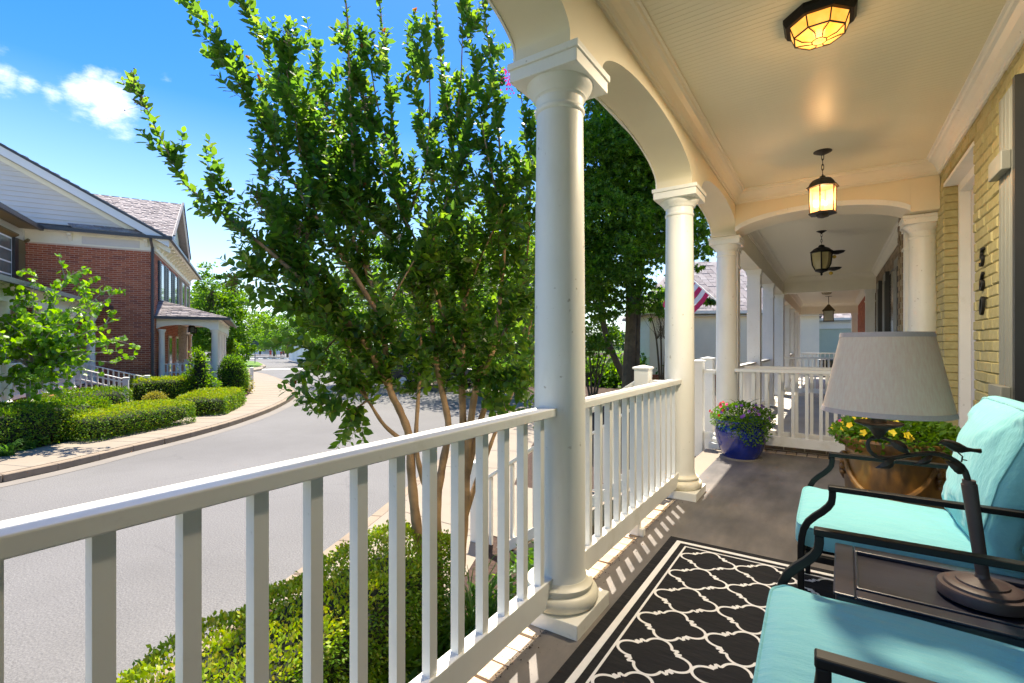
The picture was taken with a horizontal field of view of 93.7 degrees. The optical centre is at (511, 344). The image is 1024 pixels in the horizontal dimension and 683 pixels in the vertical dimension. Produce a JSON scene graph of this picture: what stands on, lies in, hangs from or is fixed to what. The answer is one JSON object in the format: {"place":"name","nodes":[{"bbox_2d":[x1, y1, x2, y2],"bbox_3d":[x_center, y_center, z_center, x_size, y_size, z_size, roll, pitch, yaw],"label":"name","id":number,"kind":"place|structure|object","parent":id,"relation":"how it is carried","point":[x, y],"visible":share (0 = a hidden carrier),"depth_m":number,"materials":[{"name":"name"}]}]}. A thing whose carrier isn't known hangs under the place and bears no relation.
{"place":"outdoors","nodes":[
{"label":"outdoors","id":0,"kind":"place"},
{"bbox_2d":[0,371,290,472],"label":"pavement","id":1,"kind":"structure","parent":0,"point":[37,456],"depth_m":10.93,"materials":[{"name":"concrete"}]},
{"bbox_2d":[0,438,32,456],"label":"grass tuft","id":2,"kind":"object","parent":1,"relation":"on","point":[8,450],"visible":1,"depth_m":8.90,"materials":[{"name":"green plant"}]},
{"bbox_2d":[20,438,47,449],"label":"grass tuft","id":3,"kind":"object","parent":1,"relation":"on","point":[33,445],"visible":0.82,"depth_m":9.51,"materials":[{"name":"green plant"}]},
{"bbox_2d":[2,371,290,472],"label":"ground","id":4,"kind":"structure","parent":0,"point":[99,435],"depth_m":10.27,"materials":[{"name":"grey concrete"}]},
{"bbox_2d":[0,202,43,362],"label":"clapboard wing","id":5,"kind":"structure","parent":4,"relation":"on","point":[13,224],"depth_m":15.20,"materials":[{"name":"white wood"}]},
{"bbox_2d":[0,225,18,276],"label":"window","id":6,"kind":"structure","parent":5,"relation":"in","point":[6,235],"depth_m":14.90,"materials":[{"name":"clear glass"}]},
{"bbox_2d":[0,394,111,451],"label":"clipped hedge","id":7,"kind":"object","parent":4,"relation":"on","point":[31,420],"visible":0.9,"depth_m":9.83,"materials":[{"name":"green plant"}]},
{"bbox_2d":[0,274,112,401],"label":"arched porch","id":8,"kind":"object","parent":4,"relation":"on","point":[5,303],"visible":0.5,"depth_m":12.10,"materials":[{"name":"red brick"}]},
{"bbox_2d":[0,362,38,401],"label":"porch railing","id":9,"kind":"object","parent":8,"relation":"attached to","point":[16,394],"visible":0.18,"depth_m":11.18,"materials":[{"name":"white wood"}]},
{"bbox_2d":[48,368,65,389],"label":"porch railing","id":10,"kind":"object","parent":8,"relation":"attached to","point":[62,381],"visible":0.04,"depth_m":13.74,"materials":[{"name":"white wood"}]},
{"bbox_2d":[75,357,90,384],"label":"porch railing","id":11,"kind":"object","parent":8,"relation":"attached to","point":[82,376],"visible":0.23,"depth_m":15.60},
{"bbox_2d":[0,253,139,400],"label":"redbud tree","id":12,"kind":"object","parent":4,"relation":"on","point":[48,350],"visible":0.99,"depth_m":10.18,"materials":[{"name":"green plant"}]},
{"bbox_2d":[40,384,133,405],"bbox_3d":[-11.383,1.615,12.898,1.312,1.052,1.984,0,0,6],"label":"clipped hedge","id":13,"kind":"object","parent":4,"relation":"on","point":[115,396],"visible":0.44,"depth_m":12.95,"materials":[{"name":"green plant"}]},
{"bbox_2d":[0,143,201,399],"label":"brick house","id":14,"kind":"structure","parent":4,"relation":"on","point":[138,250],"depth_m":17.30,"materials":[{"name":"brick"}]},
{"bbox_2d":[161,264,163,300],"bbox_3d":[-14.085,-2.505,19.322,0.051,1.500,0.900,0,0,-29],"label":"window","id":15,"kind":"structure","parent":14,"relation":"in","point":[162,266],"depth_m":19.25,"materials":[{"name":"white glass"}]},
{"bbox_2d":[168,336,171,373],"bbox_3d":[-15.104,0.445,21.215,0.048,1.700,0.900,0,0,-29],"label":"window","id":16,"kind":"structure","parent":14,"relation":"in","point":[169,337],"depth_m":20.90,"materials":[{"name":"glass"}]},
{"bbox_2d":[175,336,178,370],"bbox_3d":[-16.180,0.445,23.191,0.048,1.700,0.800,0,0,-29],"label":"window","id":17,"kind":"structure","parent":14,"relation":"in","point":[176,338],"depth_m":23.14,"materials":[{"name":"glass"}]},
{"bbox_2d":[48,397,197,441],"bbox_3d":[-9.253,1.759,11.602,1.474,0.782,2.929,0,0,9],"label":"clipped hedge","id":18,"kind":"object","parent":4,"relation":"on","point":[128,416],"visible":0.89,"depth_m":11.07,"materials":[{"name":"green plant"}]},
{"bbox_2d":[141,390,168,400],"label":"golden shrub","id":19,"kind":"object","parent":4,"relation":"on","point":[153,395],"visible":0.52,"depth_m":15.80,"materials":[{"name":"yellow plant"}]},
{"bbox_2d":[129,374,187,401],"bbox_3d":[-12.145,1.588,17.008,2.411,1.148,1.242,0,0,-29],"label":"clipped hedge","id":20,"kind":"object","parent":4,"relation":"on","point":[166,385],"visible":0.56,"depth_m":16.57,"materials":[{"name":"green plant"}]},
{"bbox_2d":[154,300,236,387],"bbox_3d":[-14.847,0.151,23.217,2.462,3.828,10.790,0,0,-29],"label":"arched porch","id":21,"kind":"object","parent":4,"relation":"on","point":[170,313],"visible":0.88,"depth_m":18.77,"materials":[{"name":"white wood"}]},
{"bbox_2d":[165,363,209,379],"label":"porch railing","id":22,"kind":"object","parent":21,"relation":"attached to","point":[176,367],"visible":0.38,"depth_m":18.67,"materials":[{"name":"white wood"}]},
{"bbox_2d":[208,364,253,388],"bbox_3d":[-13.074,1.328,21.938,2.244,1.474,0.174,0,0,-29],"label":"stair railing","id":23,"kind":"object","parent":21,"relation":"attached to","point":[251,372],"visible":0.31,"depth_m":22.38,"materials":[{"name":"white wood"}]},
{"bbox_2d":[175,367,222,396],"bbox_3d":[-11.316,1.519,17.296,1.437,1.599,1.532,0,0,34],"label":"loose shrub","id":24,"kind":"object","parent":4,"relation":"on","point":[188,371],"visible":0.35,"depth_m":16.89,"materials":[{"name":"green plant"}]},
{"bbox_2d":[184,345,217,391],"bbox_3d":[-10.994,1.115,16.980,1.041,2.240,1.000,0,0,-9],"label":"upright shrub","id":25,"kind":"object","parent":4,"relation":"on","point":[201,365],"visible":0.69,"depth_m":16.86,"materials":[{"name":"green plant"}]},
{"bbox_2d":[175,386,246,415],"bbox_3d":[-9.477,1.734,15.204,1.516,0.790,2.985,0,0,-18],"label":"clipped hedge","id":26,"kind":"object","parent":4,"relation":"on","point":[211,399],"visible":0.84,"depth_m":14.31,"materials":[{"name":"green plant"}]},
{"bbox_2d":[210,336,243,357],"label":"tree","id":27,"kind":"object","parent":4,"relation":"on","point":[232,343],"visible":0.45,"depth_m":26.86,"materials":[{"name":"green plant"}]},
{"bbox_2d":[215,353,250,392],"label":"holly shrub","id":28,"kind":"object","parent":4,"relation":"on","point":[231,372],"visible":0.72,"depth_m":18.53,"materials":[{"name":"green plant"}]},
{"bbox_2d":[244,372,254,393],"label":"yellow shrub","id":29,"kind":"object","parent":4,"relation":"on","point":[251,388],"visible":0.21,"depth_m":20.40,"materials":[{"name":"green plant"}]},
{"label":"brick steps","id":30,"kind":"structure","parent":4,"relation":"on","visible":0},
{"bbox_2d":[75,368,129,401],"bbox_3d":[-13.534,1.163,15.114,2.344,1.804,0.174,0,0,-29],"label":"stair railing","id":31,"kind":"object","parent":30,"relation":"on","point":[125,380],"visible":0.28,"depth_m":15.35,"materials":[{"name":"white wood"}]},
{"bbox_2d":[76,363,150,396],"bbox_3d":[-13.688,1.163,16.067,2.544,1.804,0.174,0,0,-29],"label":"stair railing","id":32,"kind":"object","parent":30,"relation":"on","point":[129,374],"visible":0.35,"depth_m":16.19,"materials":[{"name":"white wood"}]},
{"bbox_2d":[206,358,262,367],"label":"verge lawn","id":33,"kind":"structure","parent":0,"point":[253,364],"depth_m":50.09,"materials":[{"name":"green plant"}]},
{"bbox_2d":[190,281,209,358],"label":"street tree","id":34,"kind":"object","parent":33,"relation":"on","point":[194,292],"visible":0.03,"depth_m":59.41,"materials":[{"name":"green plant"}]},
{"bbox_2d":[190,261,255,362],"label":"street tree","id":35,"kind":"object","parent":33,"relation":"on","point":[212,296],"visible":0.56,"depth_m":43.86,"materials":[{"name":"green plant"}]},
{"bbox_2d":[192,279,280,364],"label":"street tree","id":36,"kind":"object","parent":33,"relation":"on","point":[253,348],"visible":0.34,"depth_m":46.56,"materials":[{"name":"green plant"}]},
{"bbox_2d":[0,352,496,682],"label":"street","id":37,"kind":"structure","parent":0,"point":[44,616],"depth_m":5.65,"materials":[{"name":"grey asphalt"}]},
{"bbox_2d":[0,377,302,487],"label":"gutter pan","id":38,"kind":"object","parent":37,"relation":"on","point":[130,454],"visible":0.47,"depth_m":9.96,"materials":[{"name":"concrete"}]},
{"bbox_2d":[251,310,288,355],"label":"distant tree","id":39,"kind":"object","parent":37,"relation":"on","point":[270,313],"visible":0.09,"depth_m":87.27,"materials":[{"name":"green plant"}]},
{"bbox_2d":[289,346,308,361],"bbox_3d":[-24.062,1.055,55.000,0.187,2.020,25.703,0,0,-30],"label":"car","id":40,"kind":"object","parent":37,"relation":"on","point":[293,356],"visible":0.27,"depth_m":59.34,"materials":[{"name":"metal"}]},
{"bbox_2d":[269,303,328,345],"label":"distant tree","id":41,"kind":"object","parent":37,"relation":"on","point":[273,334],"visible":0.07,"depth_m":61.63,"materials":[{"name":"green plant"}]},
{"bbox_2d":[144,372,504,682],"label":"kerb","id":42,"kind":"structure","parent":37,"relation":"on","point":[379,513],"depth_m":5.15,"materials":[{"name":"concrete"}]},
{"bbox_2d":[301,245,425,371],"bbox_3d":[-8.278,-1.746,26.162,6.849,7.630,6.341,0,0,-19],"label":"street tree","id":43,"kind":"object","parent":37,"relation":"on","point":[353,310],"visible":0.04,"depth_m":25.92,"materials":[{"name":"green plant"}]},
{"bbox_2d":[326,194,440,366],"bbox_3d":[-6.183,-2.594,23.362,8.370,9.326,8.103,0,0,34],"label":"street tree","id":44,"kind":"object","parent":37,"relation":"on","point":[399,294],"visible":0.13,"depth_m":22.81,"materials":[{"name":"green plant"}]},
{"bbox_2d":[2,350,623,482],"bbox_3d":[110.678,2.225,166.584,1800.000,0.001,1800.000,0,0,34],"label":"ground","id":45,"kind":"structure","parent":0,"point":[587,351],"depth_m":142.41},
{"bbox_2d":[0,372,294,482],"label":"kerb","id":46,"kind":"structure","parent":45,"relation":"on","point":[45,468],"depth_m":9.72,"materials":[{"name":"concrete"}]},
{"bbox_2d":[281,321,624,350],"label":"wood","id":47,"kind":"object","parent":45,"relation":"on","point":[622,346],"visible":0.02,"depth_m":177.73,"materials":[{"name":"green plant"}]},
{"bbox_2d":[0,0,716,343],"label":"sky","id":48,"kind":"structure","parent":0,"point":[62,106],"materials":[{"name":"blue"}]},
{"bbox_2d":[270,383,533,605],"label":"pavement","id":49,"kind":"structure","parent":0,"point":[471,545],"depth_m":7.95,"materials":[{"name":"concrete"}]},
{"bbox_2d":[308,274,366,354],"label":"distant tree","id":50,"kind":"object","parent":49,"relation":"on","point":[325,337],"visible":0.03,"depth_m":42.52,"materials":[{"name":"green plant"}]},
{"bbox_2d":[391,362,472,386],"bbox_3d":[-3.783,1.350,23.997,4.506,1.450,1.760,0,0,9],"label":"parked car","id":51,"kind":"object","parent":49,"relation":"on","point":[397,375],"visible":0.11,"depth_m":23.34,"materials":[{"name":"paint"}]},
{"bbox_2d":[400,191,532,392],"bbox_3d":[-1.737,-2.217,20.508,6.469,8.572,7.032,0,0,-27],"label":"street tree","id":52,"kind":"object","parent":49,"relation":"on","point":[435,304],"visible":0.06,"depth_m":19.45,"materials":[{"name":"green plant"}]},
{"bbox_2d":[432,185,534,396],"bbox_3d":[0.372,-2.471,19.178,7.343,9.080,6.351,0,0,-40],"label":"street tree","id":53,"kind":"object","parent":49,"relation":"on","point":[498,287],"visible":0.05,"depth_m":18.59,"materials":[{"name":"green plant"}]},
{"bbox_2d":[405,472,532,539],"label":"garden walk","id":54,"kind":"structure","parent":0,"point":[446,506],"depth_m":6.15,"materials":[{"name":"concrete"}]},
{"bbox_2d":[208,353,774,680],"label":"garden ground","id":55,"kind":"structure","parent":0,"point":[492,550],"depth_m":7.21,"materials":[{"name":"brown soil"}]},
{"bbox_2d":[245,295,296,356],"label":"distant tree","id":56,"kind":"object","parent":55,"relation":"on","point":[279,317],"visible":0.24,"depth_m":78.73,"materials":[{"name":"green plant"}]},
{"bbox_2d":[116,520,467,682],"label":"clipped hedge","id":57,"kind":"object","parent":55,"relation":"on","point":[224,660],"visible":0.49,"depth_m":2.50,"materials":[{"name":"green plant"}]},
{"bbox_2d":[115,0,536,614],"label":"crape myrtle tree","id":58,"kind":"object","parent":55,"relation":"on","point":[297,228],"visible":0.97,"depth_m":3.66,"materials":[{"name":"green plant"}]},
{"bbox_2d":[321,345,534,386],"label":"bushes","id":59,"kind":"object","parent":55,"relation":"on","point":[395,367],"visible":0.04,"depth_m":32.66,"materials":[{"name":"green plant"}]},
{"bbox_2d":[369,541,533,682],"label":"groundcover","id":60,"kind":"object","parent":55,"relation":"on","point":[413,653],"visible":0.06,"depth_m":3.03,"materials":[{"name":"green plant"}]},
{"bbox_2d":[390,268,534,365],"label":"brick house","id":61,"kind":"structure","parent":55,"relation":"on","point":[473,335],"depth_m":33.24,"materials":[{"name":"red brick"}]},
{"bbox_2d":[415,554,516,650],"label":"ornamental grass","id":62,"kind":"object","parent":55,"relation":"on","point":[471,627],"depth_m":3.24,"materials":[{"name":"green plant"}]},
{"bbox_2d":[470,556,533,608],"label":"ornamental grass","id":63,"kind":"object","parent":55,"relation":"on","point":[512,582],"depth_m":3.37,"materials":[{"name":"green plant"}]},
{"bbox_2d":[470,365,663,554],"bbox_3d":[0.431,1.323,4.540,2.037,2.304,0.144,0,0,34],"label":"stair railing","id":64,"kind":"object","parent":55,"relation":"on","point":[642,374],"visible":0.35,"depth_m":4.78,"materials":[{"name":"white paint"}]},
{"bbox_2d":[479,162,659,355],"bbox_3d":[1.649,-3.179,18.126,7.819,10.495,7.178,0,0,-40],"label":"street tree","id":65,"kind":"object","parent":55,"relation":"on","point":[499,328],"visible":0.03,"depth_m":17.23,"materials":[{"name":"green plant"}]},
{"bbox_2d":[467,498,675,682],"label":"porch edging","id":66,"kind":"object","parent":55,"relation":"on","point":[509,651],"visible":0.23,"depth_m":2.00,"materials":[{"name":"brick"}]},
{"bbox_2d":[529,232,625,380],"bbox_3d":[2.162,-1.107,15.485,3.933,6.185,3.723,0,0,-30],"label":"leaning tree","id":67,"kind":"object","parent":55,"relation":"on","point":[606,343],"visible":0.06,"depth_m":14.86,"materials":[{"name":"green plant"}]},
{"bbox_2d":[528,488,629,542],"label":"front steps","id":68,"kind":"structure","parent":55,"relation":"on","point":[529,541],"depth_m":4.81,"materials":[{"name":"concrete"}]},
{"bbox_2d":[585,322,624,395],"bbox_3d":[2.837,0.583,17.028,2.390,2.983,1.912,0,0,34],"label":"tree","id":69,"kind":"object","parent":55,"relation":"on","point":[612,333],"visible":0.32,"depth_m":16.96,"materials":[{"name":"green plant"}]},
{"bbox_2d":[513,98,715,418],"bbox_3d":[3.057,-4.483,13.517,5.819,13.108,5.648,0,0,34],"label":"maple tree","id":70,"kind":"object","parent":55,"relation":"on","point":[619,183],"visible":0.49,"depth_m":12.35,"materials":[{"name":"green plant"}]},
{"bbox_2d":[585,351,657,388],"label":"bushes","id":71,"kind":"object","parent":55,"relation":"on","point":[610,377],"visible":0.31,"depth_m":23.55,"materials":[{"name":"green plant"}]},
{"bbox_2d":[641,285,664,379],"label":"tree","id":72,"kind":"object","parent":55,"relation":"on","point":[662,375],"visible":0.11,"depth_m":19.97,"materials":[{"name":"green plant"}]},
{"bbox_2d":[592,359,715,490],"bbox_3d":[1.560,1.323,6.239,2.037,2.304,0.144,0,0,34],"label":"stair railing","id":73,"kind":"object","parent":55,"relation":"on","point":[701,434],"visible":0.2,"depth_m":5.73,"materials":[{"name":"white paint"}]},
{"bbox_2d":[700,357,715,449],"bbox_3d":[2.695,1.128,6.600,0.174,1.934,0.174,0,0,34],"label":"newel post","id":74,"kind":"object","parent":55,"relation":"on","point":[709,389],"visible":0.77,"depth_m":6.53,"materials":[{"name":"white paint"}]},
{"bbox_2d":[622,261,822,391],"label":"clapboard house","id":75,"kind":"structure","parent":55,"relation":"on","point":[705,328],"depth_m":21.29,"materials":[{"name":"beige wood"}]},
{"bbox_2d":[764,395,845,435],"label":"row porch floor","id":76,"kind":"structure","parent":55,"relation":"on","point":[787,413],"depth_m":8.27,"materials":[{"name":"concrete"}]},
{"bbox_2d":[736,214,908,412],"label":"row house","id":77,"kind":"structure","parent":76,"relation":"on","point":[773,262],"depth_m":7.74,"materials":[{"name":"paint"}]},
{"bbox_2d":[663,281,715,312],"bbox_3d":[2.771,-0.697,7.420,0.844,0.856,0.308,0,0,34],"label":"flag","id":78,"kind":"object","parent":77,"relation":"attached to","point":[703,293],"visible":0.27,"depth_m":7.37,"materials":[{"name":"fabric"}]},
{"bbox_2d":[740,362,755,414],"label":"porch railing","id":79,"kind":"object","parent":77,"relation":"attached to","point":[747,387],"visible":0.34,"depth_m":7.05,"materials":[{"name":"white paint"}]},
{"bbox_2d":[762,359,769,405],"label":"porch railing","id":80,"kind":"object","parent":77,"relation":"attached to","point":[764,362],"visible":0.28,"depth_m":8.67,"materials":[{"name":"white paint"}]},
{"bbox_2d":[784,357,833,393],"bbox_3d":[7.256,0.710,11.147,1.810,0.840,0.088,0,0,34],"label":"porch railing","id":81,"kind":"object","parent":77,"relation":"attached to","point":[800,390],"visible":0.18,"depth_m":11.36,"materials":[{"name":"white paint"}]},
{"bbox_2d":[810,230,844,275],"bbox_3d":[4.408,-1.287,6.720,0.413,0.635,0.278,0,0,11],"label":"pendant lantern","id":82,"kind":"object","parent":77,"relation":"hanging from","point":[821,255],"visible":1,"depth_m":6.66,"materials":[{"name":"black metal"}]},
{"bbox_2d":[889,267,893,331],"bbox_3d":[5.978,-0.155,7.524,0.030,2.100,1.050,0,0,34],"label":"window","id":83,"kind":"structure","parent":77,"relation":"in","point":[891,272],"depth_m":7.61,"materials":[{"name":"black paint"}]},
{"bbox_2d":[785,377,824,396],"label":"row porch floor","id":84,"kind":"structure","parent":55,"relation":"on","point":[803,394],"depth_m":14.05,"materials":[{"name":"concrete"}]},
{"bbox_2d":[819,359,832,377],"bbox_3d":[14.988,1.340,22.593,4.506,1.450,1.760,0,0,26],"label":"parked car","id":85,"kind":"object","parent":55,"relation":"on","point":[831,362],"depth_m":21.93,"materials":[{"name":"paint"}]},
{"bbox_2d":[492,452,844,682],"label":"porch floor","id":86,"kind":"structure","parent":0,"point":[750,507],"depth_m":3.20,"materials":[{"name":"concrete"}]},
{"bbox_2d":[585,379,681,569],"bbox_3d":[0.784,0.733,3.024,0.100,0.925,1.855,0,0,34],"label":"porch railing","id":87,"kind":"object","parent":86,"relation":"on","point":[657,477],"visible":0.78,"depth_m":2.85,"materials":[{"name":"paint"}]},
{"bbox_2d":[548,536,834,682],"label":"porch rug","id":88,"kind":"object","parent":86,"relation":"on","point":[681,610],"visible":0.52,"depth_m":2.07,"materials":[{"name":"black fabric"}]},
{"bbox_2d":[752,526,1023,682],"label":"patio chair","id":89,"kind":"object","parent":88,"relation":"on","point":[807,637],"visible":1,"depth_m":1.14,"materials":[{"name":"teal fabric"}]},
{"bbox_2d":[795,396,1023,590],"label":"patio chair","id":90,"kind":"object","parent":88,"relation":"on","point":[993,428],"visible":0.73,"depth_m":1.82,"materials":[{"name":"teal fabric"}]},
{"bbox_2d":[833,543,1023,647],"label":"side table","id":91,"kind":"object","parent":88,"relation":"on","point":[890,582],"visible":0.54,"depth_m":1.46,"materials":[{"name":"black metal"}]},
{"bbox_2d":[821,331,1023,617],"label":"table lamp","id":92,"kind":"object","parent":91,"relation":"on","point":[878,378],"visible":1,"depth_m":1.37,"materials":[{"name":"white fabric"}]},
{"bbox_2d":[695,449,721,475],"bbox_3d":[1.863,1.268,4.795,0.205,0.134,1.710,0,0,34],"label":"porch apron","id":93,"kind":"object","parent":86,"relation":"attached to","point":[705,459],"visible":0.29,"depth_m":5.04,"materials":[{"name":"concrete"}]},
{"bbox_2d":[714,415,767,461],"bbox_3d":[2.433,0.991,5.107,0.524,0.408,0.524,0,0,34],"label":"flower pot","id":94,"kind":"object","parent":86,"relation":"on","point":[735,448],"visible":0.65,"depth_m":4.93,"materials":[{"name":"ceramic"}]},
{"bbox_2d":[709,398,776,446],"bbox_3d":[2.441,0.800,5.077,0.672,0.490,0.684,0,0,34],"label":"flowering plant","id":95,"kind":"object","parent":94,"relation":"in","point":[761,414],"visible":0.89,"depth_m":4.92,"materials":[{"name":"purple plant"}]},
{"bbox_2d":[487,0,1023,640],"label":"brick house","id":96,"kind":"structure","parent":86,"relation":"on","point":[729,116],"depth_m":2.95,"materials":[{"name":"beige paint"}]},
{"bbox_2d":[0,407,556,682],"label":"porch railing","id":97,"kind":"object","parent":96,"relation":"attached to","point":[96,525],"visible":0.94,"depth_m":1.22,"materials":[{"name":"paint"}]},
{"bbox_2d":[783,0,857,49],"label":"ceiling light","id":98,"kind":"object","parent":96,"relation":"attached to","point":[811,24],"visible":1,"depth_m":2.40,"materials":[{"name":"yellow glass"}]},
{"bbox_2d":[806,148,838,217],"bbox_3d":[2.712,-1.399,4.189,0.244,0.582,0.256,0,0,34],"label":"pendant lantern","id":99,"kind":"object","parent":96,"relation":"hanging from","point":[822,190],"visible":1,"depth_m":4.13,"materials":[{"name":"yellow glass"}]},
{"bbox_2d":[971,188,975,407],"bbox_3d":[3.673,-0.115,3.695,0.050,2.620,1.080,0,0,34],"label":"door","id":100,"kind":"structure","parent":96,"relation":"in","point":[973,272],"depth_m":4.07,"materials":[{"name":"paint"}]},
{"bbox_2d":[735,368,865,452],"bbox_3d":[3.284,0.733,5.046,1.715,0.925,0.100,0,0,34],"label":"porch railing","id":101,"kind":"object","parent":86,"relation":"on","point":[806,442],"visible":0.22,"depth_m":5.18,"materials":[{"name":"paint"}]},
{"bbox_2d":[763,445,839,459],"bbox_3d":[3.388,1.535,5.127,1.969,0.920,0.250,0,0,34],"label":"end edging","id":102,"kind":"object","parent":86,"relation":"attached to","point":[797,451],"visible":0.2,"depth_m":5.32,"materials":[{"name":"brick"}]},
{"bbox_2d":[835,428,952,509],"bbox_3d":[2.533,0.899,3.180,0.666,0.592,0.666,0,0,34],"label":"terracotta urn","id":103,"kind":"object","parent":86,"relation":"on","point":[927,482],"visible":0.48,"depth_m":2.97,"materials":[{"name":"orange ceramic"}]},
{"bbox_2d":[827,415,961,460],"bbox_3d":[2.533,0.545,3.179,0.750,0.429,0.744,0,0,11],"label":"flowering plant","id":104,"kind":"object","parent":103,"relation":"in","point":[937,431],"visible":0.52,"depth_m":2.99,"materials":[{"name":"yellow plant"}]},
{"bbox_2d":[784,290,875,392],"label":"row house","id":105,"kind":"structure","parent":0,"point":[796,306],"depth_m":15.66,"materials":[{"name":"paint"}]},
{"bbox_2d":[800,353,834,375],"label":"porch railing","id":106,"kind":"object","parent":105,"relation":"attached to","point":[816,360],"visible":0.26,"depth_m":17.60,"materials":[{"name":"white paint"}]},
{"bbox_2d":[822,296,834,321],"bbox_3d":[9.856,-1.127,14.943,0.332,0.795,0.332,0,0,34],"label":"pendant lantern","id":107,"kind":"object","parent":105,"relation":"hanging from","point":[828,310],"visible":0.93,"depth_m":14.85,"materials":[{"name":"beige glass"}]},
{"bbox_2d":[819,313,857,357],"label":"sage garage","id":108,"kind":"structure","parent":0,"point":[829,333],"depth_m":26.99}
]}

